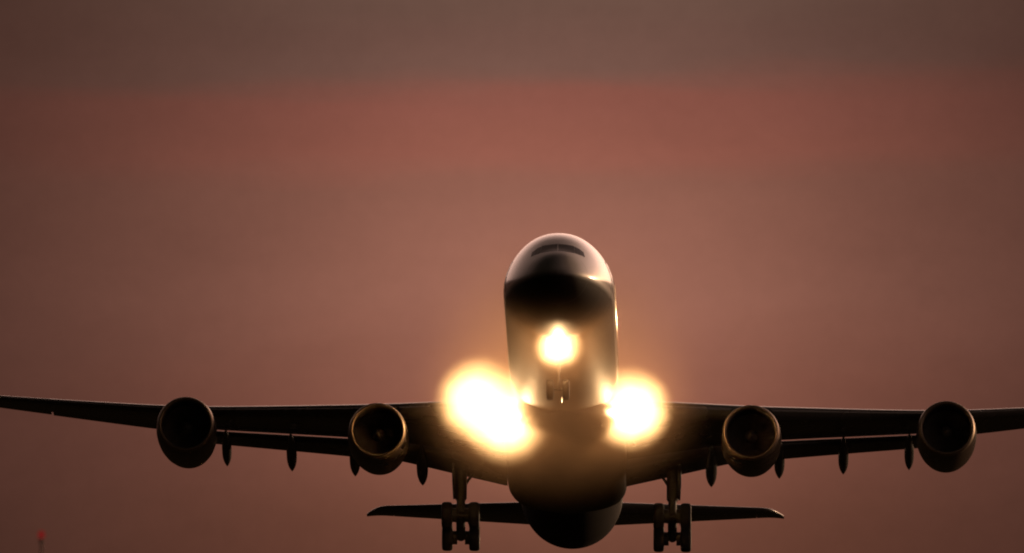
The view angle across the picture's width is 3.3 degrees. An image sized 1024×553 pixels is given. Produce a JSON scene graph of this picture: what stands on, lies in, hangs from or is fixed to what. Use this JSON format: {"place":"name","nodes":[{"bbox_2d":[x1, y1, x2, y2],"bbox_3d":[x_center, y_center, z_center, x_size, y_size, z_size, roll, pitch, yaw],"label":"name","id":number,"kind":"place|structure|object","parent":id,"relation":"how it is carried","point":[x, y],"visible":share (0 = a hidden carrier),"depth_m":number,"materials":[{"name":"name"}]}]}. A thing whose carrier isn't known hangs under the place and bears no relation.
{"place":"outdoors","nodes":[
{"label":"outdoors","id":0,"kind":"place"},
{"bbox_2d":[38,530,44,552],"bbox_3d":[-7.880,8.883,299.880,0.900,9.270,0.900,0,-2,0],"label":"obstruction light","id":1,"kind":"object","parent":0,"point":[41,534],"visible":1,"depth_m":300.02,"materials":[{"name":"metal"}]},
{"bbox_2d":[0,233,1023,551],"bbox_3d":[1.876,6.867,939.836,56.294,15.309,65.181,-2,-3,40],"label":"airliner","id":2,"kind":"object","parent":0,"point":[566,445],"visible":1,"depth_m":932.67,"materials":[{"name":"paint"}]},
{"bbox_2d":[504,261,512,301],"bbox_3d":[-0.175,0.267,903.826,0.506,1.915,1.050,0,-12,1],"label":"cabin door","id":3,"kind":"structure","parent":2,"relation":"in","point":[505,297],"depth_m":903.57,"materials":[{"name":"paint"}]},
{"bbox_2d":[535,246,541,254],"bbox_3d":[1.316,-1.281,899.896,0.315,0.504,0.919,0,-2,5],"label":"side window pane","id":4,"kind":"structure","parent":2,"relation":"in","point":[538,250],"depth_m":899.83,"materials":[{"name":"black glass"}]},
{"bbox_2d":[574,247,580,254],"bbox_3d":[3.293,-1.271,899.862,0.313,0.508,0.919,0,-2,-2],"label":"side window pane","id":5,"kind":"structure","parent":2,"relation":"in","point":[577,251],"depth_m":899.83,"materials":[{"name":"black glass"}]},
{"bbox_2d":[605,262,613,302],"bbox_3d":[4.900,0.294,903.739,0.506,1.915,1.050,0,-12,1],"label":"cabin door","id":6,"kind":"structure","parent":2,"relation":"in","point":[612,295],"depth_m":903.57,"materials":[{"name":"paint"}]},
{"bbox_2d":[0,0,1023,552],"label":"sky","id":7,"kind":"structure","parent":0,"point":[785,203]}
]}

